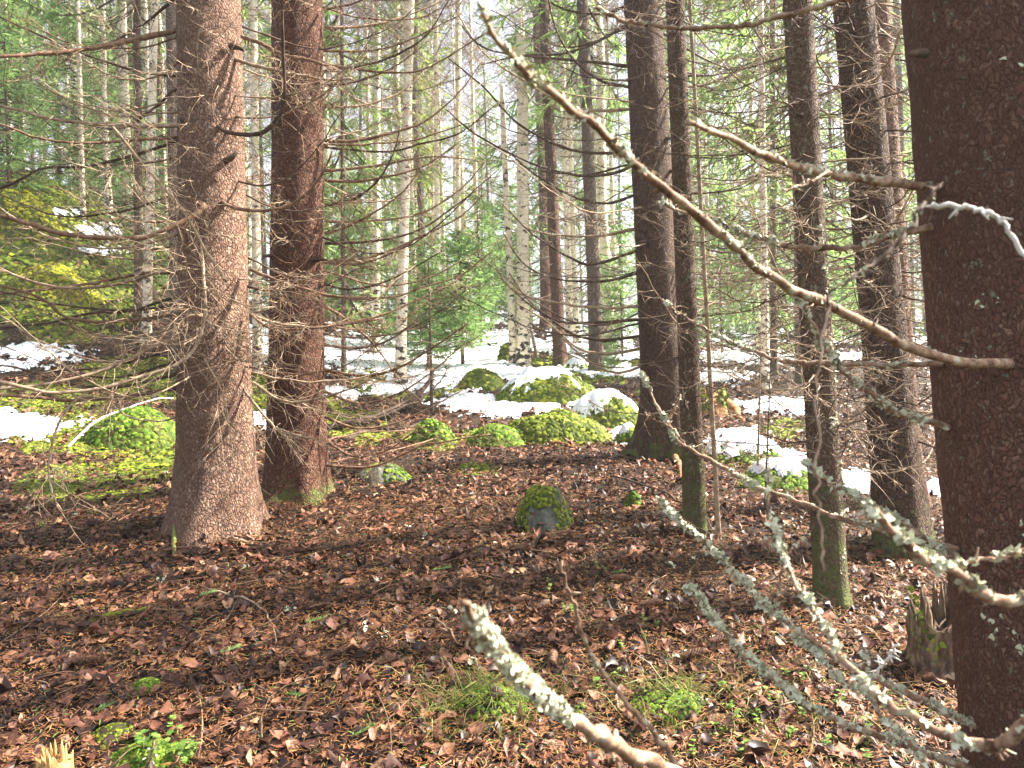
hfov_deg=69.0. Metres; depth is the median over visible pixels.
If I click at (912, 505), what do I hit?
spruce tree
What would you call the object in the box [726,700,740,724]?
bilberry sprig
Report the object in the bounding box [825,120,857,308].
spruce tree
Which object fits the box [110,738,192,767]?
moss mound
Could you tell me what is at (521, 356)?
birch tree
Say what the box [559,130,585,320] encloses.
birch tree
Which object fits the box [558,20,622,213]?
birch tree
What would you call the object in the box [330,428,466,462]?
stick
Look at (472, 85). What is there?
birch tree
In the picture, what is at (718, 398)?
stump
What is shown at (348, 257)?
young spruce
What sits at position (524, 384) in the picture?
boulder
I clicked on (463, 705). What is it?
moss mound
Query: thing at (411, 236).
young spruce
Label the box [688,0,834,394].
birch tree
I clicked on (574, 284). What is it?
birch tree
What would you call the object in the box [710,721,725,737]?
bilberry sprig
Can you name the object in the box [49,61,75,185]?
spruce tree
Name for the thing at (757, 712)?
bilberry sprig
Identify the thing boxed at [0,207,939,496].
snow
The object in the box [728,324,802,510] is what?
sapling
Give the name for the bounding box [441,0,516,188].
birch tree
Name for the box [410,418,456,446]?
moss mound
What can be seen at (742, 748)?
bilberry sprig
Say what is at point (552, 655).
spruce cone
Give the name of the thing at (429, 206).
spruce tree
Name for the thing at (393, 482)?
spruce cone
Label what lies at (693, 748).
bilberry sprig
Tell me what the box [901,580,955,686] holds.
stump
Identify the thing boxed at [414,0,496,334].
birch tree
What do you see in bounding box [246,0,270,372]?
birch tree
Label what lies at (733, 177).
birch tree
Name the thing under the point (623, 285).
young spruce
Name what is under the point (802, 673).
bilberry sprig
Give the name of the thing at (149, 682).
moss mound
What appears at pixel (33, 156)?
spruce tree
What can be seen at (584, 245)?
spruce tree
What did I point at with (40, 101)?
birch tree
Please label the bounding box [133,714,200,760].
bilberry sprig
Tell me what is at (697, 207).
spruce tree
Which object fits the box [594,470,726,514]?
stick
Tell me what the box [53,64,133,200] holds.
young spruce
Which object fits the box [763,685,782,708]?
bilberry sprig
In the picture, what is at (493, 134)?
spruce tree
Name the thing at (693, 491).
spruce tree
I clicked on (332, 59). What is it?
birch tree
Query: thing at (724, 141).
birch tree
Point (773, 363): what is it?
spruce tree
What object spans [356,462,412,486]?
rock
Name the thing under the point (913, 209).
birch tree
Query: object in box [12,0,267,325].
spruce tree
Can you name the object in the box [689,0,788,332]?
birch tree
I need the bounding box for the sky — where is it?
[0,0,921,331]
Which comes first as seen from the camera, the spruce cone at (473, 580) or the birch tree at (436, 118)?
the spruce cone at (473, 580)
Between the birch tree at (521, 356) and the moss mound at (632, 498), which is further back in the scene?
the birch tree at (521, 356)
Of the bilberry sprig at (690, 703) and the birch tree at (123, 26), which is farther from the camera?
the birch tree at (123, 26)
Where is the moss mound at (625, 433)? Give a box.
[615,422,634,444]
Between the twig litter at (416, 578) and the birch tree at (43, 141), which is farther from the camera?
the birch tree at (43, 141)
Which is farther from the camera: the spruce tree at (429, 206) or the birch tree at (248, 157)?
the birch tree at (248, 157)
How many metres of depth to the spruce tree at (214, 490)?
3.46 m
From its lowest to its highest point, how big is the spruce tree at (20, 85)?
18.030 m
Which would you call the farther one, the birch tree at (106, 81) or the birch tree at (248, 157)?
the birch tree at (248, 157)
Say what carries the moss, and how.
on the ground at (172, 566)
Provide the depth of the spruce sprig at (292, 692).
2.18 m
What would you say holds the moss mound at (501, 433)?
on the ground at (172, 566)
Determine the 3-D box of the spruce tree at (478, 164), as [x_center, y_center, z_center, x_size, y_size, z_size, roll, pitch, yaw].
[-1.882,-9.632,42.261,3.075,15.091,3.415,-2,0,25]
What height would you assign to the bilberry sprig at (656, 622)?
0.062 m
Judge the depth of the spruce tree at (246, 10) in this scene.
21.23 m
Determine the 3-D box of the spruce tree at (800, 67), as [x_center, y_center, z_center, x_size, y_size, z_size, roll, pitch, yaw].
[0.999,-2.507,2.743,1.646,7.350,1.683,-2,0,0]
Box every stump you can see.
[35,740,73,767]
[701,385,728,416]
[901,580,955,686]
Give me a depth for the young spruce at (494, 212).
22.54 m
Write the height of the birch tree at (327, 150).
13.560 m
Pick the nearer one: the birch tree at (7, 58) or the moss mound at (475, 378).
the moss mound at (475, 378)
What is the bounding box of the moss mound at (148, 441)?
[80,404,174,451]
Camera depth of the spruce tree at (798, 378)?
10.25 m
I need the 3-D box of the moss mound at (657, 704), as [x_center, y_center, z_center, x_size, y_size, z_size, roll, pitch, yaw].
[0.454,0.938,2.164,0.298,0.089,0.223,-2,0,0]
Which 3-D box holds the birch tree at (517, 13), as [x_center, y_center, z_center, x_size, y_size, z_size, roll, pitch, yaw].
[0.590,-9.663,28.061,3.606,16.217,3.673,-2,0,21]
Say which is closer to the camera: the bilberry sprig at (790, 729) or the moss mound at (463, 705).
the bilberry sprig at (790, 729)
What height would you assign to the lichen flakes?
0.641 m
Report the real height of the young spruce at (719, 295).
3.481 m
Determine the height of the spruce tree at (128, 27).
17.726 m
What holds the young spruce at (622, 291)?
on the ground at (172, 566)
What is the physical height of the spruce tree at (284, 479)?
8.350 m
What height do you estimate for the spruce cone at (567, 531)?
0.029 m
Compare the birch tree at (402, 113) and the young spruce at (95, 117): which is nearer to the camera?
the young spruce at (95, 117)
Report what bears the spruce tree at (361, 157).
on the ground at (172, 566)
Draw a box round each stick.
[2,717,54,724]
[67,397,172,447]
[88,607,146,624]
[172,525,176,554]
[178,614,295,698]
[209,580,277,644]
[228,536,252,544]
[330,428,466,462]
[428,607,511,667]
[549,440,576,448]
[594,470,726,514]
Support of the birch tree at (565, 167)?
on the ground at (172, 566)
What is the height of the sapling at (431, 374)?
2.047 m
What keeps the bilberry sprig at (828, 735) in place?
on the ground at (172, 566)
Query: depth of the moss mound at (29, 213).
11.90 m
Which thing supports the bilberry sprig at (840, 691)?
on the ground at (172, 566)
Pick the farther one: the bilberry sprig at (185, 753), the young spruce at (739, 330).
the young spruce at (739, 330)
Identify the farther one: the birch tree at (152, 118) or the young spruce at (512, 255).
the young spruce at (512, 255)
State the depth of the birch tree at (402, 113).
26.51 m
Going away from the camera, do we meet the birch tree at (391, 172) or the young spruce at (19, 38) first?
the young spruce at (19, 38)
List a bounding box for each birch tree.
[0,0,65,169]
[0,1,45,154]
[1,0,61,171]
[21,1,73,174]
[23,0,125,224]
[26,3,84,188]
[39,0,47,174]
[47,0,127,186]
[48,0,114,178]
[62,0,110,137]
[63,0,164,251]
[71,0,167,347]
[83,0,158,217]
[95,0,166,259]
[99,5,168,233]
[116,0,133,232]
[160,0,264,80]
[241,2,265,272]
[242,1,270,270]
[242,2,337,125]
[243,0,270,118]
[243,0,333,137]
[243,6,263,267]
[243,6,324,171]
[243,18,270,256]
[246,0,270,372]
[258,0,368,322]
[323,0,352,137]
[324,0,394,307]
[324,0,439,353]
[324,1,447,310]
[324,5,364,225]
[325,0,390,273]
[327,0,431,328]
[327,0,499,384]
[330,0,473,318]
[351,1,426,307]
[354,0,452,253]
[371,34,421,248]
[371,74,396,311]
[380,107,427,311]
[388,0,499,308]
[389,0,484,317]
[393,1,463,298]
[400,1,467,299]
[403,0,505,340]
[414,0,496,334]
[419,0,485,227]
[419,27,452,227]
[433,0,515,309]
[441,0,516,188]
[467,107,513,322]
[475,32,548,366]
[481,1,569,273]
[484,0,620,333]
[484,1,560,323]
[485,0,596,180]
[486,0,627,343]
[497,29,536,216]
[498,23,582,221]
[526,1,596,181]
[527,0,623,346]
[528,0,612,145]
[552,36,596,307]
[557,0,666,337]
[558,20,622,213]
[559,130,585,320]
[576,0,698,57]
[614,20,669,204]
[663,1,712,198]
[685,0,747,327]
[685,0,778,350]
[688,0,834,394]
[688,39,725,320]
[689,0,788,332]
[689,4,775,332]
[702,43,746,332]
[747,1,787,321]
[753,0,840,122]
[817,7,847,306]
[902,46,923,320]
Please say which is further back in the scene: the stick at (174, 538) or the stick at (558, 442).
the stick at (558, 442)
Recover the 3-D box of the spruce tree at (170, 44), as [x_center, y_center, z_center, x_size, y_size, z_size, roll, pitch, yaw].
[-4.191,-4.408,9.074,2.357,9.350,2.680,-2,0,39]
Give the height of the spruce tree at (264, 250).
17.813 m
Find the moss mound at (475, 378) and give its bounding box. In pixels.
[458,368,505,389]
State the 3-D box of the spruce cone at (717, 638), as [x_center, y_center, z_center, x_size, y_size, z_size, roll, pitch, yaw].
[0.688,0.837,2.448,0.095,0.031,0.031,-2,0,-25]
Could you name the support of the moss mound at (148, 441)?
on the ground at (172, 566)
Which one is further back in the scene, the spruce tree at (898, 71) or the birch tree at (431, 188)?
the birch tree at (431, 188)
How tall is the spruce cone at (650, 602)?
0.029 m
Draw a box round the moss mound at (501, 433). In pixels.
[466,423,524,446]
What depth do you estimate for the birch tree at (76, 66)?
30.26 m
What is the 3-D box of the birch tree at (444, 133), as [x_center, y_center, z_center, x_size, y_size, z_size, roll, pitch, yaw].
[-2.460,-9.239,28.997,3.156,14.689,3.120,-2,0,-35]
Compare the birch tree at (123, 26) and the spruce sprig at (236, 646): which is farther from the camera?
the birch tree at (123, 26)
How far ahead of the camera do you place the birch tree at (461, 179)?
25.92 m
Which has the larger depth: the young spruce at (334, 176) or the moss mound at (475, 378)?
the young spruce at (334, 176)
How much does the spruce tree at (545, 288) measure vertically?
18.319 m
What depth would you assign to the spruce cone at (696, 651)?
2.38 m
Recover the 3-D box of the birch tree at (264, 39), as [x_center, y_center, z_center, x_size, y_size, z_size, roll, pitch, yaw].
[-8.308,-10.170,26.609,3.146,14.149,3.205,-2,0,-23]
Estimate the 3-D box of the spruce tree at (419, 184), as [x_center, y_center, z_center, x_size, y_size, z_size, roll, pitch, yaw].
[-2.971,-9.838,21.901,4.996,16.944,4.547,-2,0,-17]
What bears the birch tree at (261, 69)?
on the ground at (172, 566)
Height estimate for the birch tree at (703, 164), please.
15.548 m
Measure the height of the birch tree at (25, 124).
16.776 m
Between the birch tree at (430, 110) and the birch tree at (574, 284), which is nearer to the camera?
the birch tree at (574, 284)
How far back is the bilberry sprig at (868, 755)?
1.90 m
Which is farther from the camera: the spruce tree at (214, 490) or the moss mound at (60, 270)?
the moss mound at (60, 270)
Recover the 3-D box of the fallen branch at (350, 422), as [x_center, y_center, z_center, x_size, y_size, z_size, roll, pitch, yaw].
[-1.155,0.177,8.636,0.681,0.746,2.982,-2,0,16]
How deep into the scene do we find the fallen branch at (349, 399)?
8.49 m
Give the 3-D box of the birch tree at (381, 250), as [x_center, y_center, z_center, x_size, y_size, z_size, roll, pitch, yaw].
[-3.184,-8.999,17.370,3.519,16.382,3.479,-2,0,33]
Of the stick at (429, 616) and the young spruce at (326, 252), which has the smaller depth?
the stick at (429, 616)
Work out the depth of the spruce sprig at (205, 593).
2.77 m
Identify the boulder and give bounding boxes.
[494,366,594,404]
[497,342,508,362]
[507,408,612,445]
[565,355,587,368]
[572,388,637,428]
[703,434,785,464]
[736,458,807,493]
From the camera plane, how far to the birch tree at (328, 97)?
33.95 m
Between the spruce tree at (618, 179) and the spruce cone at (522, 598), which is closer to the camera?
the spruce cone at (522, 598)
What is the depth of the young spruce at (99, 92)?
16.14 m
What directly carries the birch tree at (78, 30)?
on the ground at (172, 566)
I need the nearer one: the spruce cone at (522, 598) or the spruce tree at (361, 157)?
the spruce cone at (522, 598)
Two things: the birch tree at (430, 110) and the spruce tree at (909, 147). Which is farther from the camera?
the birch tree at (430, 110)
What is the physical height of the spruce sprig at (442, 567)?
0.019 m
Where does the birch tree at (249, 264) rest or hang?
on the ground at (172, 566)
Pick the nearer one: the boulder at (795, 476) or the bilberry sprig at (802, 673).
the bilberry sprig at (802, 673)
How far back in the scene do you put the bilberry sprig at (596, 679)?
2.22 m
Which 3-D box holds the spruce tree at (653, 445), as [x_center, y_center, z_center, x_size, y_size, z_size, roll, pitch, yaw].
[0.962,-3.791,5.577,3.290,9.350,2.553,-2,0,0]
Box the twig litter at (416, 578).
[0,266,942,767]
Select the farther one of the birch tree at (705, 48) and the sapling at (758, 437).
the birch tree at (705, 48)
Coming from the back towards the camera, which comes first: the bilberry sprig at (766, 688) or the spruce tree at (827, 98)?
the spruce tree at (827, 98)
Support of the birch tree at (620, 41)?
on the ground at (172, 566)
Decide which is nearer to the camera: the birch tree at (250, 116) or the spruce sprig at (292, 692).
the spruce sprig at (292, 692)
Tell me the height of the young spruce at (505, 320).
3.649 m
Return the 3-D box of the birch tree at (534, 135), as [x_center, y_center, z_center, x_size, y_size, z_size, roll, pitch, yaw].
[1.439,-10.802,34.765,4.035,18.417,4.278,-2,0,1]
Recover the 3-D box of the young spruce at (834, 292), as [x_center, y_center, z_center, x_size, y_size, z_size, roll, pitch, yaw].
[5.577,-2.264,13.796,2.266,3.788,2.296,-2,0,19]
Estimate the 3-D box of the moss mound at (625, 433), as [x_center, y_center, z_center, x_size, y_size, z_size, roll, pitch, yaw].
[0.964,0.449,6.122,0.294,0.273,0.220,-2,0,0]
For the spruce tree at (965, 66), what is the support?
on the ground at (172, 566)
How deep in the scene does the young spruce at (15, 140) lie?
13.08 m
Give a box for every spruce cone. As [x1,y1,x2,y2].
[70,654,108,665]
[387,481,399,484]
[461,577,480,583]
[510,595,530,602]
[530,476,543,480]
[536,599,549,608]
[548,649,557,662]
[556,529,574,535]
[607,639,615,650]
[610,574,631,580]
[639,598,662,606]
[680,647,707,658]
[709,633,732,643]
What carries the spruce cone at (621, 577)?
on the ground at (172, 566)
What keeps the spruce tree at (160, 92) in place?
on the ground at (172, 566)
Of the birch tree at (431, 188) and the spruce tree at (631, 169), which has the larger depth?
the spruce tree at (631, 169)
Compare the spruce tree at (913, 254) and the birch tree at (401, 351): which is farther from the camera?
the spruce tree at (913, 254)
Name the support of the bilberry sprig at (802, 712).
on the ground at (172, 566)
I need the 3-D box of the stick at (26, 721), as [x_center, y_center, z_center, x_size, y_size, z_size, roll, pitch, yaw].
[-1.354,0.942,2.073,0.160,0.031,0.022,-2,0,4]
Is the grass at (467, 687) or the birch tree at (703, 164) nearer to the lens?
the grass at (467, 687)
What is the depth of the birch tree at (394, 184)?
40.91 m
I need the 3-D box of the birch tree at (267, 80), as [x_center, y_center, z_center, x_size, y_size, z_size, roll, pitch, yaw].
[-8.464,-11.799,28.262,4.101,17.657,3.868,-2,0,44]
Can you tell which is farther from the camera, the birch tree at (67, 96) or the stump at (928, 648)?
the birch tree at (67, 96)
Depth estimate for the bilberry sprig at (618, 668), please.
2.27 m
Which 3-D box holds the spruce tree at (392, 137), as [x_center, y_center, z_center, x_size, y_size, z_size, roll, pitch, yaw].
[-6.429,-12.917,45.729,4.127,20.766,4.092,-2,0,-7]
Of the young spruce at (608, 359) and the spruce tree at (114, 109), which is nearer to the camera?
the young spruce at (608, 359)
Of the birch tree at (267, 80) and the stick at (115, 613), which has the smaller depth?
the stick at (115, 613)
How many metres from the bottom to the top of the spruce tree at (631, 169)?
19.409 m
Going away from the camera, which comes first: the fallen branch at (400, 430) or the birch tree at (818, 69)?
the fallen branch at (400, 430)
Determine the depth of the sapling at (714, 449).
3.41 m
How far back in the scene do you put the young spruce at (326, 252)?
17.07 m
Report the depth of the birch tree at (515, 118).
39.83 m
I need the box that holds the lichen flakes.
[2,471,931,763]
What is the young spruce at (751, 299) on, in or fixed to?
on the ground at (172, 566)
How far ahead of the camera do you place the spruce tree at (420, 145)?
39.12 m
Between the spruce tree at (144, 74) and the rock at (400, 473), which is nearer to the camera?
the rock at (400, 473)
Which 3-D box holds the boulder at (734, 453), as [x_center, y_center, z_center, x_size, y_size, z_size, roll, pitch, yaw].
[1.725,0.513,5.432,0.867,0.289,0.650,-2,0,0]
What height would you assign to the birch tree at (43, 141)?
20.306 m
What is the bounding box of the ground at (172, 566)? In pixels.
[0,168,960,767]
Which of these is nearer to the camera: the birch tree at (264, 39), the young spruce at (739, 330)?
the young spruce at (739, 330)
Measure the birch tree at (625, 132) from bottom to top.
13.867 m
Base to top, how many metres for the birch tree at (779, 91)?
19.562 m
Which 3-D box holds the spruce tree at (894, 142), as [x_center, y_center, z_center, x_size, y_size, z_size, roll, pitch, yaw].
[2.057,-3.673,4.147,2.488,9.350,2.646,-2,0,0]
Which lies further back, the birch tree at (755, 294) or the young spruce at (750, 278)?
the young spruce at (750, 278)
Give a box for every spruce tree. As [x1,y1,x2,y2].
[0,0,86,170]
[0,0,128,191]
[0,0,458,548]
[1,0,76,180]
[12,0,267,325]
[49,0,168,254]
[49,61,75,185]
[52,0,269,379]
[62,0,166,208]
[72,0,512,505]
[96,2,118,197]
[97,27,159,211]
[99,0,166,228]
[241,0,270,278]
[241,0,270,280]
[242,0,472,371]
[324,0,359,297]
[324,4,392,305]
[335,0,485,321]
[381,23,430,230]
[386,15,453,281]
[389,38,472,307]
[427,0,906,462]
[439,0,631,328]
[453,0,638,367]
[459,0,1023,767]
[463,83,503,321]
[464,65,516,320]
[484,0,884,535]
[499,0,713,371]
[513,102,583,323]
[532,2,608,320]
[561,44,637,323]
[566,0,939,613]
[578,23,636,325]
[596,137,622,292]
[610,0,938,567]
[613,13,703,297]
[614,0,695,244]
[626,0,910,375]
[656,0,934,506]
[661,0,750,308]
[667,0,916,383]
[687,33,732,324]
[691,115,714,310]
[699,52,737,331]
[715,78,750,332]
[744,8,788,331]
[766,1,855,332]
[815,0,924,335]
[822,3,924,327]
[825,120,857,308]
[892,15,925,335]
[901,52,921,322]
[907,139,922,313]
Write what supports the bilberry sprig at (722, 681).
on the ground at (172, 566)
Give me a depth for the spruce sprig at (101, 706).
2.14 m
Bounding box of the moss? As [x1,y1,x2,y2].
[0,166,803,690]
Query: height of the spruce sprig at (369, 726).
0.019 m
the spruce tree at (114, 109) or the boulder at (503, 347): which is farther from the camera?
the spruce tree at (114, 109)
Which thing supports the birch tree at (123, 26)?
on the ground at (172, 566)
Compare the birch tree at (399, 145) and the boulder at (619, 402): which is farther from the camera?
the birch tree at (399, 145)
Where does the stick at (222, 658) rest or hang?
on the ground at (172, 566)
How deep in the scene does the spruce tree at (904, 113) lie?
21.14 m
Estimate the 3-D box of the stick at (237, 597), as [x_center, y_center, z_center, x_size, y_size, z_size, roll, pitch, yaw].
[-0.963,0.793,2.645,0.177,0.164,0.492,-2,0,-29]
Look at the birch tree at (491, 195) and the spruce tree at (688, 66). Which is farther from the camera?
the birch tree at (491, 195)
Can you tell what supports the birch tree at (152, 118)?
on the ground at (172, 566)
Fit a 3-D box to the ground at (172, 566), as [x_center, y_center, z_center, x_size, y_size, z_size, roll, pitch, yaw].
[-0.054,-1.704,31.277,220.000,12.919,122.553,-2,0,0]
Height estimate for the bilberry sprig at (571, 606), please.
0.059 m
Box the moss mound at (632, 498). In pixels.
[623,491,644,509]
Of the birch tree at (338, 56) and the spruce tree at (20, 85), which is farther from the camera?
the birch tree at (338, 56)
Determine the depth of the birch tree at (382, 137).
26.61 m
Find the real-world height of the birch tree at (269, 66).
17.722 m
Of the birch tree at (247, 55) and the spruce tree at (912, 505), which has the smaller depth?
the spruce tree at (912, 505)
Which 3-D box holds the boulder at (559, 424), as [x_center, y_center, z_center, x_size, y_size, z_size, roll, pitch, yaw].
[0.356,0.422,6.404,1.206,0.437,0.893,-2,0,0]
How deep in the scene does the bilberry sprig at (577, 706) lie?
2.10 m
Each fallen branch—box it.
[259,389,395,422]
[327,371,436,430]
[328,425,447,440]
[340,414,439,441]
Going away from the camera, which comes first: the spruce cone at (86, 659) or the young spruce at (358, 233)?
the spruce cone at (86, 659)
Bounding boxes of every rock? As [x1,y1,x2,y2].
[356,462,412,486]
[516,485,573,534]
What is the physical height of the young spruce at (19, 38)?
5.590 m
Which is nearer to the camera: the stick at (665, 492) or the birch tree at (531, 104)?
the stick at (665, 492)
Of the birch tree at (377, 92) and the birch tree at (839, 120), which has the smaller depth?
the birch tree at (377, 92)
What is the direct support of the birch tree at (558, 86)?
on the ground at (172, 566)
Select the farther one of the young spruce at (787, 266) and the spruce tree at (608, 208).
the spruce tree at (608, 208)
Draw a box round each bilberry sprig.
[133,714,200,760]
[170,724,194,767]
[546,577,551,591]
[561,602,574,614]
[574,702,585,713]
[591,677,601,691]
[612,667,627,678]
[640,614,659,629]
[675,693,695,715]
[689,739,696,757]
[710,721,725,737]
[716,680,729,692]
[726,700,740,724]
[736,739,748,761]
[752,708,761,730]
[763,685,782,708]
[780,668,805,679]
[784,725,797,740]
[798,704,815,722]
[821,733,831,753]
[834,689,845,704]
[856,716,872,732]
[861,736,871,763]
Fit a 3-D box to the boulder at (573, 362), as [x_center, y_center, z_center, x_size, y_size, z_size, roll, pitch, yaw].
[1.033,-0.271,11.803,0.479,0.371,0.375,-2,0,0]
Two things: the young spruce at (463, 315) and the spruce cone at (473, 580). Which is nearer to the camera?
the spruce cone at (473, 580)
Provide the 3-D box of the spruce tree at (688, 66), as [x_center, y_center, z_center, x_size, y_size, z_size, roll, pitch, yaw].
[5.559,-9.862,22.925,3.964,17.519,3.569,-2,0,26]
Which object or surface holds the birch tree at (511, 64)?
on the ground at (172, 566)
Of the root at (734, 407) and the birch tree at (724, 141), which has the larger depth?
the birch tree at (724, 141)
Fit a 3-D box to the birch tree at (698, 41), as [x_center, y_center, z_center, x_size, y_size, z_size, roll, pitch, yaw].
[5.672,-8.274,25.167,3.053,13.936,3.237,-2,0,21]
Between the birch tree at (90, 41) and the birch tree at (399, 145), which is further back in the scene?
the birch tree at (90, 41)
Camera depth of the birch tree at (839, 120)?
31.53 m
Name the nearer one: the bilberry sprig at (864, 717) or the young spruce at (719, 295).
the bilberry sprig at (864, 717)
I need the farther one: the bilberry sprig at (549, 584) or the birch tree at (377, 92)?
the birch tree at (377, 92)
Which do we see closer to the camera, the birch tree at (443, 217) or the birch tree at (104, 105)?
the birch tree at (104, 105)
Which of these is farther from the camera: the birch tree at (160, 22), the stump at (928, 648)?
the birch tree at (160, 22)
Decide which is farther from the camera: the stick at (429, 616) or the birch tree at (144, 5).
the birch tree at (144, 5)
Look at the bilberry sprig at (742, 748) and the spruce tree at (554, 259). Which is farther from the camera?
the spruce tree at (554, 259)
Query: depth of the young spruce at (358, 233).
21.94 m
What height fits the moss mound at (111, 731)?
0.056 m
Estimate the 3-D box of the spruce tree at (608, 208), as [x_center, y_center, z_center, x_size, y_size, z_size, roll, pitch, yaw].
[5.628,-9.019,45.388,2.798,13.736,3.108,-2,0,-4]
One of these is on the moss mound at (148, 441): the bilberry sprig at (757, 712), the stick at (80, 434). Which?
the stick at (80, 434)
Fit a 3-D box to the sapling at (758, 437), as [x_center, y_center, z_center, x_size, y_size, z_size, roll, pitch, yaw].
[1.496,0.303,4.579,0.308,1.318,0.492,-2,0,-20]
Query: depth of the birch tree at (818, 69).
19.27 m
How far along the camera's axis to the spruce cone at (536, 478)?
4.52 m
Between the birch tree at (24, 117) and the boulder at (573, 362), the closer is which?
the boulder at (573, 362)
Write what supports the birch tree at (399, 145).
on the ground at (172, 566)
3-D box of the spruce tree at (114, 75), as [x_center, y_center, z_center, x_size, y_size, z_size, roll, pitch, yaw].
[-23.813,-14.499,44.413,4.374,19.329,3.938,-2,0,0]
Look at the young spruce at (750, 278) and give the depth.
20.79 m
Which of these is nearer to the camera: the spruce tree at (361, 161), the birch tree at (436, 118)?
the spruce tree at (361, 161)
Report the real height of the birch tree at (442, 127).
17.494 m
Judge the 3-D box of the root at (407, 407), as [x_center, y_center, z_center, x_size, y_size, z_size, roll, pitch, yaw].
[-1.242,0.218,8.667,0.376,0.352,1.115,-2,0,0]
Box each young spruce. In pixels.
[0,0,74,168]
[0,0,78,190]
[0,0,132,196]
[43,5,166,210]
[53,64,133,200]
[87,90,168,299]
[261,152,356,304]
[324,183,370,320]
[328,157,408,311]
[333,205,371,300]
[360,198,442,346]
[382,263,466,367]
[407,227,510,363]
[424,207,474,306]
[434,192,516,342]
[471,185,539,322]
[478,179,539,321]
[482,236,529,323]
[577,221,638,356]
[583,246,628,319]
[602,347,622,372]
[694,185,760,352]
[700,255,753,337]
[713,184,791,335]
[735,244,789,328]
[752,169,859,352]
[752,213,793,326]
[827,219,860,344]
[911,265,926,336]
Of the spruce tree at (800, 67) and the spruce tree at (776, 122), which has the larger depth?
the spruce tree at (776, 122)
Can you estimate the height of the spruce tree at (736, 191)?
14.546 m
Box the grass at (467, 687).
[328,618,952,767]
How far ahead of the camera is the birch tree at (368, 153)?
29.05 m
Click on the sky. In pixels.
(513, 127)
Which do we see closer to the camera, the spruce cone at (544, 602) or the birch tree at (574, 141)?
the spruce cone at (544, 602)
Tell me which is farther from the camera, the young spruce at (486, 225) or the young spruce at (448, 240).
the young spruce at (448, 240)
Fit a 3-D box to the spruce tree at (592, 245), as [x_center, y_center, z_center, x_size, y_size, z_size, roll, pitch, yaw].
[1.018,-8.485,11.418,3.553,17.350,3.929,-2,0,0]
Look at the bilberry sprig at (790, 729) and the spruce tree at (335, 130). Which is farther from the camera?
the spruce tree at (335, 130)
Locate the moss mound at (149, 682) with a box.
[131,677,160,694]
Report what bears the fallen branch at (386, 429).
on the ground at (172, 566)
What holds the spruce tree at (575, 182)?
on the ground at (172, 566)
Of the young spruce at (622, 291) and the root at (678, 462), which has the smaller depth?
the root at (678, 462)
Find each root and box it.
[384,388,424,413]
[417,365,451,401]
[672,454,681,481]
[727,398,744,422]
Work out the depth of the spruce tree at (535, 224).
33.43 m
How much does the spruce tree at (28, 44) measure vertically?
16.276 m
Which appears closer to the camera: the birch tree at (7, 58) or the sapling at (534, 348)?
the sapling at (534, 348)
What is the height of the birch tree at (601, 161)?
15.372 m
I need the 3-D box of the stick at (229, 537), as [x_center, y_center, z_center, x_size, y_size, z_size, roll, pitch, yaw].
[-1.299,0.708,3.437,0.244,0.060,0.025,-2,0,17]
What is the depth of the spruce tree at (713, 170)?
38.29 m
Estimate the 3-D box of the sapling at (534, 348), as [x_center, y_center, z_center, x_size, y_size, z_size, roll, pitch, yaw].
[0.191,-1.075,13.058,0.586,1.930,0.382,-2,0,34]
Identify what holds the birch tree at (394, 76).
on the ground at (172, 566)
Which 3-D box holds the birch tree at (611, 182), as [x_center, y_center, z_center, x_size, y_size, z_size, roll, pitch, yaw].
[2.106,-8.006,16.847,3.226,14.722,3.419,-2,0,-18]
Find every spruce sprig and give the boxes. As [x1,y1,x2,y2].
[94,699,115,711]
[199,589,215,595]
[220,643,241,652]
[286,690,304,695]
[305,614,326,622]
[351,722,375,736]
[433,565,450,569]
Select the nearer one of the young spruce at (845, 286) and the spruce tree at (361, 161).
the spruce tree at (361, 161)
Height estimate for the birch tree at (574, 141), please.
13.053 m
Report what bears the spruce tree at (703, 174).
on the ground at (172, 566)
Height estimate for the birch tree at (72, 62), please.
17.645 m
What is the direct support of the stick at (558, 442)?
on the ground at (172, 566)
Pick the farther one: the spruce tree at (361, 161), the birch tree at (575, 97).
the birch tree at (575, 97)
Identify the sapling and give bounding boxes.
[399,262,462,412]
[507,301,538,357]
[609,0,794,539]
[717,326,794,476]
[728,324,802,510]
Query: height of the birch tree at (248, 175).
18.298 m
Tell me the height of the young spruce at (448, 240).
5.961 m
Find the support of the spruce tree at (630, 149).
on the ground at (172, 566)
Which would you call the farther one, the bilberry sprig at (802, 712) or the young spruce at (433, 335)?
the young spruce at (433, 335)
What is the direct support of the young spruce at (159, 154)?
on the ground at (172, 566)

